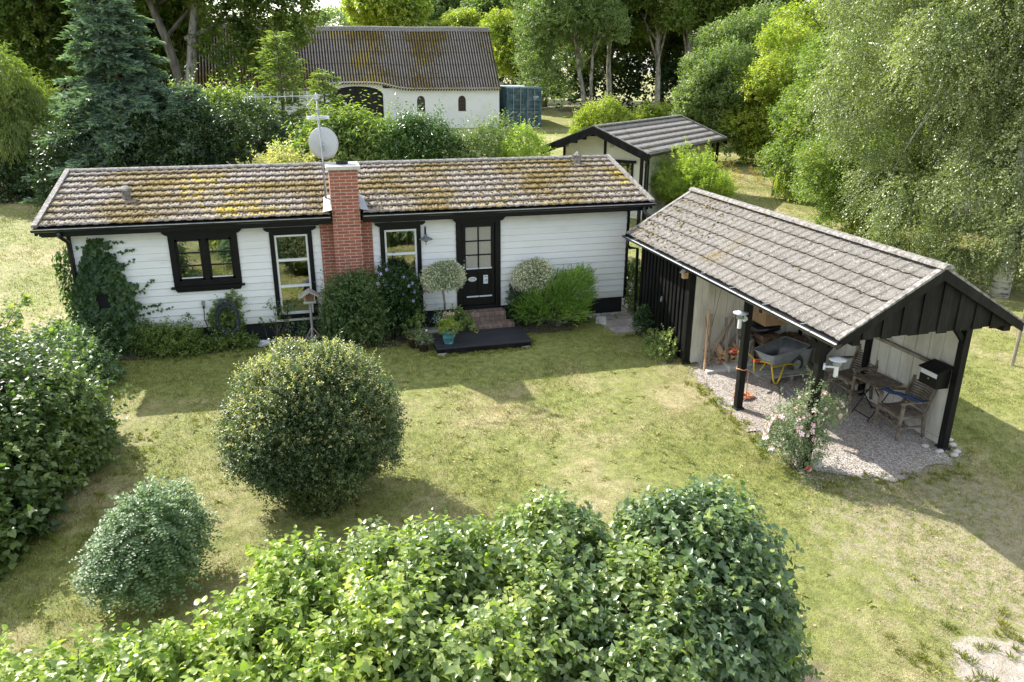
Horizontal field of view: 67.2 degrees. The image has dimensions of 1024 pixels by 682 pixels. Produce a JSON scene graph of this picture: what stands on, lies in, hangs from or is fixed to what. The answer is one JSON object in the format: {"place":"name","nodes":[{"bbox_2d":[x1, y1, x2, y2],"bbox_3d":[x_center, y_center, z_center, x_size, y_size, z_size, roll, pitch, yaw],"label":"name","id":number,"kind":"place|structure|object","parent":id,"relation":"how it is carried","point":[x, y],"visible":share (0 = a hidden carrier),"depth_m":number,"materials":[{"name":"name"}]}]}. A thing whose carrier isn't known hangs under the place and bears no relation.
{"place":"outdoors","nodes":[
{"label":"outdoors","id":0,"kind":"place"},
{"bbox_2d":[0,72,1023,681],"bbox_3d":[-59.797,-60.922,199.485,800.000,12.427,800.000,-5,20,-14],"label":"ground","id":1,"kind":"structure","parent":0,"point":[826,594],"depth_m":11.68,"materials":[{"name":"green plant"}]},
{"bbox_2d":[0,141,68,204],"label":"shade shrub","id":2,"kind":"object","parent":1,"relation":"on","point":[18,190],"visible":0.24,"depth_m":29.34,"materials":[{"name":"green plant"}]},
{"bbox_2d":[0,40,69,182],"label":"weeping willow","id":3,"kind":"object","parent":1,"relation":"on","point":[23,97],"visible":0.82,"depth_m":29.23,"materials":[{"name":"green plant"}]},
{"bbox_2d":[0,437,69,581],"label":"bush","id":4,"kind":"object","parent":1,"relation":"on","point":[18,526],"visible":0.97,"depth_m":9.97,"materials":[{"name":"green plant"}]},
{"bbox_2d":[0,0,84,90],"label":"deciduous tree","id":5,"kind":"object","parent":1,"relation":"on","point":[30,30],"visible":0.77,"depth_m":40.60,"materials":[{"name":"green plant"}]},
{"bbox_2d":[0,309,136,516],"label":"hazel bush","id":6,"kind":"object","parent":1,"relation":"on","point":[52,409],"visible":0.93,"depth_m":11.09,"materials":[{"name":"green plant"}]},
{"bbox_2d":[0,293,65,342],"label":"hazel branch","id":7,"kind":"object","parent":6,"relation":"attached to","point":[24,302],"visible":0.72,"depth_m":13.15,"materials":[{"name":"green plant"}]},
{"bbox_2d":[12,311,126,392],"bbox_3d":[-8.515,0.339,14.377,2.459,1.834,2.649,-5,20,-14],"label":"honeysuckle","id":8,"kind":"object","parent":1,"relation":"on","point":[104,357],"visible":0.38,"depth_m":14.51,"materials":[{"name":"green plant"}]},
{"bbox_2d":[18,0,186,207],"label":"blue spruce","id":9,"kind":"object","parent":1,"relation":"on","point":[99,35],"visible":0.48,"depth_m":26.28,"materials":[{"name":"green plant"}]},
{"bbox_2d":[45,0,186,82],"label":"deciduous tree","id":10,"kind":"object","parent":1,"relation":"on","point":[154,32],"visible":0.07,"depth_m":44.36,"materials":[{"name":"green plant"}]},
{"bbox_2d":[0,613,236,681],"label":"lilac bush","id":11,"kind":"object","parent":1,"relation":"on","point":[166,656],"visible":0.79,"depth_m":5.63,"materials":[{"name":"green plant"}]},
{"bbox_2d":[68,469,224,623],"bbox_3d":[-4.312,2.388,9.117,1.733,1.378,1.682,-5,20,-14],"label":"arching bush","id":12,"kind":"object","parent":1,"relation":"on","point":[165,552],"visible":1,"depth_m":8.84,"materials":[{"name":"green plant"}]},
{"bbox_2d":[22,84,303,217],"bbox_3d":[-11.853,-6.308,26.946,10.815,5.097,4.358,3,20,8],"label":"dark hedge","id":13,"kind":"object","parent":1,"relation":"on","point":[168,137],"visible":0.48,"depth_m":26.22,"materials":[{"name":"green plant"}]},
{"bbox_2d":[135,0,220,83],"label":"deciduous tree","id":14,"kind":"object","parent":1,"relation":"on","point":[181,29],"visible":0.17,"depth_m":45.66,"materials":[{"name":"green plant"}]},
{"bbox_2d":[154,83,236,165],"bbox_3d":[-11.286,-6.652,27.510,4.609,4.818,4.165,4,20,11],"label":"dark fir","id":15,"kind":"object","parent":1,"relation":"on","point":[178,98],"visible":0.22,"depth_m":26.61,"materials":[{"name":"green plant"}]},
{"bbox_2d":[165,61,287,153],"bbox_3d":[-11.053,-7.947,29.404,5.120,5.291,3.913,-5,20,-14],"label":"elder bush","id":16,"kind":"object","parent":1,"relation":"on","point":[224,95],"visible":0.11,"depth_m":28.66,"materials":[{"name":"green plant"}]},
{"bbox_2d":[129,0,329,102],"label":"maple","id":17,"kind":"object","parent":1,"relation":"on","point":[248,41],"visible":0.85,"depth_m":39.59,"materials":[{"name":"green plant"}]},
{"bbox_2d":[111,329,410,359],"bbox_3d":[-5.431,0.157,16.352,7.125,0.001,1.193,-5,20,-14],"label":"flower bed","id":18,"kind":"object","parent":1,"relation":"on","point":[399,341],"visible":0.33,"depth_m":16.60,"materials":[{"name":"soil"}]},
{"bbox_2d":[125,315,209,359],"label":"garden shrub","id":19,"kind":"object","parent":18,"relation":"on","point":[171,339],"visible":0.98,"depth_m":15.77,"materials":[{"name":"green plant"}]},
{"bbox_2d":[176,331,261,356],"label":"ground ivy","id":20,"kind":"object","parent":18,"relation":"on","point":[214,343],"visible":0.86,"depth_m":16.20,"materials":[{"name":"green plant"}]},
{"bbox_2d":[204,288,249,345],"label":"climbing ivy","id":21,"kind":"object","parent":18,"relation":"on","point":[227,315],"visible":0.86,"depth_m":16.27,"materials":[{"name":"green plant"}]},
{"bbox_2d":[312,260,397,350],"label":"deutzia bush","id":22,"kind":"object","parent":18,"relation":"on","point":[344,293],"visible":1,"depth_m":16.06,"materials":[{"name":"green plant"}]},
{"bbox_2d":[363,252,430,339],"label":"hibiscus bush","id":23,"kind":"object","parent":18,"relation":"on","point":[403,291],"visible":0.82,"depth_m":16.52,"materials":[{"name":"green plant"}]},
{"bbox_2d":[53,22,500,128],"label":"barn","id":24,"kind":"structure","parent":1,"relation":"on","point":[454,69],"depth_m":49.97,"materials":[{"name":"paint"}]},
{"bbox_2d":[244,30,316,155],"bbox_3d":[-8.703,-8.531,29.634,3.935,6.320,3.546,-5,20,-14],"label":"larch","id":25,"kind":"object","parent":1,"relation":"on","point":[272,40],"visible":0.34,"depth_m":28.79,"materials":[{"name":"green plant"}]},
{"bbox_2d":[227,132,350,164],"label":"golden shrub","id":26,"kind":"object","parent":1,"relation":"on","point":[269,157],"visible":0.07,"depth_m":23.72,"materials":[{"name":"yellow plant"}]},
{"bbox_2d":[179,525,403,681],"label":"lilac bush","id":27,"kind":"object","parent":1,"relation":"on","point":[272,630],"visible":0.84,"depth_m":5.88,"materials":[{"name":"green plant"}]},
{"bbox_2d":[206,328,411,519],"bbox_3d":[-2.817,1.112,10.892,2.767,2.631,2.569,-5,20,-14],"label":"round bush","id":28,"kind":"object","parent":1,"relation":"on","point":[362,439],"visible":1,"depth_m":10.19,"materials":[{"name":"green plant"}]},
{"bbox_2d":[297,68,349,158],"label":"larch","id":29,"kind":"object","parent":1,"relation":"on","point":[327,89],"visible":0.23,"depth_m":30.38,"materials":[{"name":"green plant"}]},
{"bbox_2d":[269,87,416,162],"bbox_3d":[-5.138,-5.814,25.241,5.529,4.764,3.715,1,20,3],"label":"cherry bush","id":30,"kind":"object","parent":1,"relation":"on","point":[353,137],"visible":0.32,"depth_m":24.52,"materials":[{"name":"green plant"}]},
{"bbox_2d":[30,151,655,349],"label":"summer house","id":31,"kind":"structure","parent":1,"relation":"on","point":[286,231],"depth_m":16.87,"materials":[{"name":"white wood"}]},
{"bbox_2d":[51,238,172,360],"bbox_3d":[-8.213,-0.820,15.607,2.180,2.560,1.146,3,20,8],"label":"ivy","id":32,"kind":"object","parent":31,"relation":"attached to","point":[121,315],"visible":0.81,"depth_m":15.52,"materials":[{"name":"green plant"}]},
{"bbox_2d":[161,229,244,292],"bbox_3d":[-6.342,-1.668,15.957,1.535,1.285,0.170,-5,20,-14],"label":"kitchen window","id":33,"kind":"structure","parent":31,"relation":"in","point":[209,282],"depth_m":15.95,"materials":[{"name":"black paint"}]},
{"bbox_2d":[214,298,239,342],"bbox_3d":[-5.995,-0.405,16.227,0.386,1.030,0.402,12,23,31],"label":"garden hose","id":34,"kind":"object","parent":31,"relation":"hanging from","point":[219,307],"visible":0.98,"depth_m":16.16,"materials":[{"name":"black rubber"}]},
{"bbox_2d":[242,91,329,204],"bbox_3d":[-4.549,-3.988,16.009,1.630,2.283,0.742,2,20,6],"label":"antenna mast","id":35,"kind":"object","parent":31,"relation":"on","point":[317,110],"visible":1,"depth_m":15.80,"materials":[{"name":"metal"}]},
{"bbox_2d":[308,127,337,159],"bbox_3d":[-4.044,-4.192,16.316,0.514,0.678,0.579,-17,26,-41],"label":"satellite dish","id":36,"kind":"object","parent":35,"relation":"attached to","point":[329,142],"visible":0.97,"depth_m":16.19,"materials":[{"name":"metal"}]},
{"bbox_2d":[263,226,318,318],"bbox_3d":[-4.668,-1.453,16.519,1.067,1.998,0.140,-5,20,-14],"label":"tall window","id":37,"kind":"structure","parent":31,"relation":"in","point":[305,231],"depth_m":16.42,"materials":[{"name":"black paint"}]},
{"bbox_2d":[374,221,424,308],"bbox_3d":[-2.440,-1.644,17.075,1.088,1.998,0.140,-5,20,-14],"label":"tall window","id":38,"kind":"structure","parent":31,"relation":"in","point":[414,226],"depth_m":16.84,"materials":[{"name":"black paint"}]},
{"bbox_2d":[452,217,504,309],"bbox_3d":[-0.755,-1.784,17.475,1.230,2.173,0.200,-5,20,-14],"label":"front door","id":39,"kind":"structure","parent":31,"relation":"in","point":[478,240],"depth_m":17.51,"materials":[{"name":"black paint"}]},
{"bbox_2d":[338,0,434,26],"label":"lime tree","id":40,"kind":"object","parent":1,"relation":"on","point":[407,13],"visible":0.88,"depth_m":70.17,"materials":[{"name":"green plant"}]},
{"bbox_2d":[231,2,562,60],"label":"distant wood","id":41,"kind":"object","parent":1,"relation":"on","point":[333,13],"visible":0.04,"depth_m":147.53,"materials":[{"name":"green plant"}]},
{"bbox_2d":[362,93,477,160],"bbox_3d":[-2.914,-5.736,25.310,4.169,4.684,2.962,-5,20,-14],"label":"laurel bush","id":42,"kind":"object","parent":1,"relation":"on","point":[426,139],"visible":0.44,"depth_m":24.51,"materials":[{"name":"green plant"}]},
{"bbox_2d":[419,258,466,316],"bbox_3d":[-1.508,-0.952,16.926,1.074,1.756,0.938,-5,20,-14],"label":"euonymus standard","id":43,"kind":"object","parent":1,"relation":"on","point":[434,276],"visible":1,"depth_m":16.56,"materials":[{"name":"green plant"}]},
{"bbox_2d":[423,0,469,26],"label":"poplar","id":44,"kind":"object","parent":1,"relation":"on","point":[440,7],"visible":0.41,"depth_m":80.11,"materials":[{"name":"green plant"}]},
{"bbox_2d":[316,505,578,681],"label":"lilac bush","id":45,"kind":"object","parent":1,"relation":"on","point":[420,603],"visible":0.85,"depth_m":6.02,"materials":[{"name":"green plant"}]},
{"bbox_2d":[425,7,490,26],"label":"lime tree","id":46,"kind":"object","parent":1,"relation":"on","point":[460,17],"visible":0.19,"depth_m":71.20,"materials":[{"name":"green plant"}]},
{"bbox_2d":[446,304,478,332],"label":"lady fern","id":47,"kind":"object","parent":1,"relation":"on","point":[465,321],"visible":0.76,"depth_m":17.09,"materials":[{"name":"green plant"}]},
{"bbox_2d":[429,326,531,355],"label":"wooden deck","id":48,"kind":"structure","parent":1,"relation":"on","point":[491,338],"depth_m":16.42,"materials":[{"name":"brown wood"}]},
{"bbox_2d":[456,0,509,18],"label":"poplar","id":49,"kind":"object","parent":1,"relation":"on","point":[483,6],"visible":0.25,"depth_m":74.13,"materials":[{"name":"green plant"}]},
{"bbox_2d":[442,101,524,158],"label":"guelder bush","id":50,"kind":"object","parent":1,"relation":"on","point":[476,145],"visible":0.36,"depth_m":24.81,"materials":[{"name":"green plant"}]},
{"bbox_2d":[462,307,514,329],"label":"brick steps","id":51,"kind":"structure","parent":1,"relation":"on","point":[486,318],"depth_m":17.55,"materials":[{"name":"red brick"}]},
{"bbox_2d":[477,6,548,84],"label":"maple tree","id":52,"kind":"object","parent":1,"relation":"on","point":[501,36],"visible":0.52,"depth_m":60.13,"materials":[{"name":"green plant"}]},
{"bbox_2d":[499,85,541,126],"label":"shipping container","id":53,"kind":"object","parent":1,"relation":"on","point":[517,102],"visible":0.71,"depth_m":51.56,"materials":[{"name":"blue"}]},
{"bbox_2d":[508,88,523,126],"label":"door","id":54,"kind":"structure","parent":53,"relation":"in","point":[515,97],"depth_m":51.36,"materials":[{"name":"blue"}]},
{"bbox_2d":[524,89,539,125],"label":"door","id":55,"kind":"structure","parent":53,"relation":"in","point":[531,97],"depth_m":51.65,"materials":[{"name":"blue"}]},
{"bbox_2d":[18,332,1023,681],"bbox_3d":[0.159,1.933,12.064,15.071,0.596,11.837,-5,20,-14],"label":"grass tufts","id":56,"kind":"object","parent":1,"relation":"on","point":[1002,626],"visible":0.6,"depth_m":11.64,"materials":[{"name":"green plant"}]},
{"bbox_2d":[491,116,560,156],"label":"spindle bush","id":57,"kind":"object","parent":1,"relation":"on","point":[530,138],"visible":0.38,"depth_m":24.66,"materials":[{"name":"green plant"}]},
{"bbox_2d":[514,317,590,332],"bbox_3d":[0.887,-0.387,17.929,2.150,0.001,1.112,-5,20,-14],"label":"flower bed","id":58,"kind":"object","parent":1,"relation":"on","point":[533,326],"visible":0.45,"depth_m":17.78,"materials":[{"name":"soil"}]},
{"bbox_2d":[504,279,535,325],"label":"holly shrub","id":59,"kind":"object","parent":58,"relation":"on","point":[511,295],"visible":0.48,"depth_m":17.63,"materials":[{"name":"green plant"}]},
{"bbox_2d":[509,256,554,323],"bbox_3d":[0.480,-1.125,17.637,1.090,1.623,0.892,-5,20,-14],"label":"euonymus standard","id":60,"kind":"object","parent":58,"relation":"on","point":[533,275],"visible":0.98,"depth_m":17.31,"materials":[{"name":"green plant"}]},
{"bbox_2d":[509,262,599,326],"bbox_3d":[0.982,-1.034,17.561,2.167,1.529,1.409,-5,20,-14],"label":"juniper","id":61,"kind":"object","parent":58,"relation":"on","point":[565,294],"visible":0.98,"depth_m":17.40,"materials":[{"name":"green plant"}]},
{"bbox_2d":[505,0,634,111],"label":"ash tree","id":62,"kind":"object","parent":1,"relation":"on","point":[569,18],"visible":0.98,"depth_m":51.45,"materials":[{"name":"green plant"}]},
{"bbox_2d":[204,0,970,109],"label":"woodland","id":63,"kind":"object","parent":1,"relation":"on","point":[628,85],"visible":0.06,"depth_m":60.78,"materials":[{"name":"green plant"}]},
{"bbox_2d":[463,482,722,681],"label":"lilac bush","id":64,"kind":"object","parent":1,"relation":"on","point":[549,548],"visible":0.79,"depth_m":6.45,"materials":[{"name":"green plant"}]},
{"bbox_2d":[564,92,639,135],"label":"garden bush","id":65,"kind":"object","parent":1,"relation":"on","point":[586,116],"visible":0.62,"depth_m":45.27,"materials":[{"name":"green plant"}]},
{"bbox_2d":[592,312,641,333],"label":"patio slabs","id":66,"kind":"structure","parent":1,"relation":"on","point":[622,323],"depth_m":17.97,"materials":[{"name":"grey concrete"}]},
{"bbox_2d":[584,0,653,105],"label":"tall tree","id":67,"kind":"object","parent":1,"relation":"on","point":[608,66],"visible":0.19,"depth_m":54.23,"materials":[{"name":"green plant"}]},
{"bbox_2d":[580,17,669,96],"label":"woodland tree","id":68,"kind":"object","parent":1,"relation":"on","point":[633,47],"visible":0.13,"depth_m":58.75,"materials":[{"name":"green plant"}]},
{"bbox_2d":[623,257,640,315],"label":"climbing shrub","id":69,"kind":"object","parent":1,"relation":"on","point":[629,297],"visible":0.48,"depth_m":18.57,"materials":[{"name":"green plant"}]},
{"bbox_2d":[540,115,727,224],"bbox_3d":[5.209,-7.292,31.608,4.545,3.472,8.358,13,23,31],"label":"annex","id":70,"kind":"object","parent":1,"relation":"on","point":[635,148],"visible":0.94,"depth_m":29.02,"materials":[{"name":"tile"}]},
{"bbox_2d":[631,301,653,335],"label":"holly shrub","id":71,"kind":"object","parent":1,"relation":"on","point":[647,316],"visible":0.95,"depth_m":17.04,"materials":[{"name":"green plant"}]},
{"bbox_2d":[629,93,673,121],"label":"garden bush","id":72,"kind":"object","parent":1,"relation":"on","point":[648,111],"visible":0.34,"depth_m":45.66,"materials":[{"name":"green plant"}]},
{"bbox_2d":[637,323,679,362],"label":"shrub","id":73,"kind":"object","parent":1,"relation":"on","point":[659,337],"visible":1,"depth_m":16.08,"materials":[{"name":"green plant"}]},
{"bbox_2d":[614,0,704,108],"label":"tall tree","id":74,"kind":"object","parent":1,"relation":"on","point":[661,12],"visible":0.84,"depth_m":52.98,"materials":[{"name":"green plant"}]},
{"bbox_2d":[614,25,707,105],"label":"woodland tree","id":75,"kind":"object","parent":1,"relation":"on","point":[677,45],"visible":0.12,"depth_m":62.62,"materials":[{"name":"green plant"}]},
{"bbox_2d":[648,136,739,205],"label":"willow bush","id":76,"kind":"object","parent":1,"relation":"on","point":[678,180],"visible":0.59,"depth_m":27.91,"materials":[{"name":"green plant"}]},
{"bbox_2d":[664,0,737,97],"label":"tall tree","id":77,"kind":"object","parent":1,"relation":"on","point":[710,6],"visible":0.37,"depth_m":53.53,"materials":[{"name":"green plant"}]},
{"bbox_2d":[588,471,825,681],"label":"lilac bush","id":78,"kind":"object","parent":1,"relation":"on","point":[721,543],"visible":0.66,"depth_m":6.82,"materials":[{"name":"green plant"}]},
{"bbox_2d":[667,37,758,160],"bbox_3d":[10.503,-12.534,40.151,4.566,6.147,4.620,9,21,23],"label":"grey willow tree","id":79,"kind":"object","parent":1,"relation":"on","point":[706,91],"visible":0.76,"depth_m":38.94,"materials":[{"name":"green plant"}]},
{"bbox_2d":[688,0,795,104],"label":"grey willow tree","id":80,"kind":"object","parent":1,"relation":"on","point":[748,27],"visible":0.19,"depth_m":45.43,"materials":[{"name":"green plant"}]},
{"bbox_2d":[692,0,797,36],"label":"tall tree","id":81,"kind":"object","parent":1,"relation":"on","point":[748,4],"visible":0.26,"depth_m":53.54,"materials":[{"name":"green plant"}]},
{"bbox_2d":[716,15,818,167],"bbox_3d":[13.165,-12.070,38.427,5.443,7.727,5.370,-9,21,-24],"label":"field maple","id":82,"kind":"object","parent":1,"relation":"on","point":[763,84],"visible":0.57,"depth_m":37.57,"materials":[{"name":"green plant"}]},
{"bbox_2d":[770,169,800,199],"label":"weeping tree","id":83,"kind":"object","parent":1,"relation":"on","point":[779,187],"visible":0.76,"depth_m":32.03,"materials":[{"name":"green plant"}]},
{"bbox_2d":[760,0,860,145],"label":"field maple","id":84,"kind":"object","parent":1,"relation":"on","point":[806,16],"visible":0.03,"depth_m":40.64,"materials":[{"name":"green plant"}]},
{"bbox_2d":[752,46,886,196],"bbox_3d":[13.028,-8.931,31.863,5.231,6.103,5.160,-5,20,-14],"label":"hazel tree","id":85,"kind":"object","parent":1,"relation":"on","point":[782,149],"visible":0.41,"depth_m":31.46,"materials":[{"name":"green plant"}]},
{"bbox_2d":[622,187,1023,469],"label":"carport","id":86,"kind":"object","parent":1,"relation":"on","point":[900,315],"visible":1,"depth_m":12.88,"materials":[{"name":"tile"}]},
{"bbox_2d":[918,358,952,389],"bbox_3d":[6.859,0.539,12.509,0.290,0.370,0.420,-5,20,-14],"label":"letter box","id":87,"kind":"object","parent":86,"relation":"attached to","point":[935,374],"visible":1,"depth_m":12.41,"materials":[{"name":"black paint"}]},
{"bbox_2d":[687,360,982,493],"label":"gravel","id":88,"kind":"structure","parent":1,"relation":"on","point":[799,380],"depth_m":13.21,"materials":[{"name":"grey gravel"}]},
{"bbox_2d":[702,314,739,366],"bbox_3d":[4.297,-0.017,15.550,0.854,1.111,0.340,-5,20,-14],"label":"firewood rack","id":89,"kind":"object","parent":88,"relation":"on","point":[726,328],"visible":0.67,"depth_m":15.52,"materials":[{"name":"wood"}]},
{"bbox_2d":[731,336,809,384],"bbox_3d":[5.078,0.414,15.011,1.679,0.684,0.664,-10,22,-27],"label":"wheelbarrow","id":90,"kind":"object","parent":88,"relation":"on","point":[783,351],"visible":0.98,"depth_m":15.10,"materials":[{"name":"yellow paint"}]},
{"bbox_2d":[747,364,812,383],"bbox_3d":[5.309,0.608,15.361,1.200,0.108,0.745,-6,20,-17],"label":"pallet","id":91,"kind":"object","parent":88,"relation":"on","point":[764,374],"visible":0.58,"depth_m":15.17,"materials":[{"name":"grey wood"}]},
{"bbox_2d":[742,366,852,471],"bbox_3d":[4.536,1.182,11.966,1.486,1.642,1.172,-12,23,-31],"label":"rose bush","id":92,"kind":"object","parent":88,"relation":"on","point":[802,416],"visible":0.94,"depth_m":11.77,"materials":[{"name":"green plant"}]},
{"bbox_2d":[825,344,878,404],"bbox_3d":[6.369,0.579,14.323,0.696,0.958,0.655,-7,21,-20],"label":"garden chair","id":93,"kind":"object","parent":88,"relation":"on","point":[846,375],"visible":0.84,"depth_m":14.29,"materials":[{"name":"brown wood"}]},
{"bbox_2d":[851,372,902,421],"bbox_3d":[6.419,1.004,13.650,0.548,0.690,0.580,-6,20,-17],"label":"folding table","id":94,"kind":"object","parent":88,"relation":"on","point":[877,380],"visible":0.92,"depth_m":13.54,"materials":[{"name":"brown wood"}]},
{"bbox_2d":[872,374,936,440],"bbox_3d":[6.675,1.098,13.070,0.696,0.958,0.655,-4,20,-11],"label":"garden chair","id":95,"kind":"object","parent":88,"relation":"on","point":[902,411],"visible":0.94,"depth_m":12.99,"materials":[{"name":"brown wood"}]},
{"bbox_2d":[785,11,930,159],"bbox_3d":[15.661,-10.842,34.548,6.539,7.628,6.450,6,20,15],"label":"hazel tree","id":96,"kind":"object","parent":1,"relation":"on","point":[819,44],"visible":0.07,"depth_m":33.08,"materials":[{"name":"green plant"}]},
{"bbox_2d":[783,116,946,244],"bbox_3d":[11.536,-5.179,25.272,4.903,4.430,4.822,-14,24,-34],"label":"hornbeam","id":97,"kind":"object","parent":1,"relation":"on","point":[820,176],"visible":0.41,"depth_m":24.59,"materials":[{"name":"green plant"}]},
{"bbox_2d":[800,0,1023,297],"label":"birch","id":98,"kind":"object","parent":1,"relation":"on","point":[988,160],"visible":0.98,"depth_m":20.12,"materials":[{"name":"green plant"}]},
{"bbox_2d":[815,0,1019,244],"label":"birch","id":99,"kind":"object","parent":1,"relation":"on","point":[887,109],"visible":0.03,"depth_m":24.85,"materials":[{"name":"green plant"}]},
{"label":"round log","id":100,"kind":"object","parent":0,"visible":0},
{"bbox_2d":[752,336,764,344],"bbox_3d":[5.038,0.017,15.672,0.120,0.095,0.500,-4,20,-11],"label":"round log","id":101,"kind":"object","parent":100,"relation":"on","point":[758,341],"visible":0.38,"depth_m":15.65,"materials":[{"name":"brown wood"}]},
{"bbox_2d":[751,333,767,342],"bbox_3d":[5.013,-0.091,15.600,0.116,0.114,0.500,-3,20,-10],"label":"round log","id":102,"kind":"object","parent":101,"relation":"on","point":[761,338],"visible":0.76,"depth_m":15.47,"materials":[{"name":"brown wood"}]},
{"bbox_2d":[751,321,780,333],"bbox_3d":[5.075,-0.285,15.559,0.800,0.263,0.479,-5,20,-14],"label":"black bag","id":103,"kind":"object","parent":102,"relation":"on","point":[757,328],"visible":0.52,"depth_m":15.39,"materials":[{"name":"black plastic"}]},
{"bbox_2d":[752,306,787,326],"bbox_3d":[5.244,-0.591,15.373,0.723,0.420,0.506,-5,20,-14],"label":"cardboard box","id":104,"kind":"object","parent":103,"relation":"on","point":[762,317],"visible":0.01,"depth_m":15.18,"materials":[{"name":"brown cardboard"}]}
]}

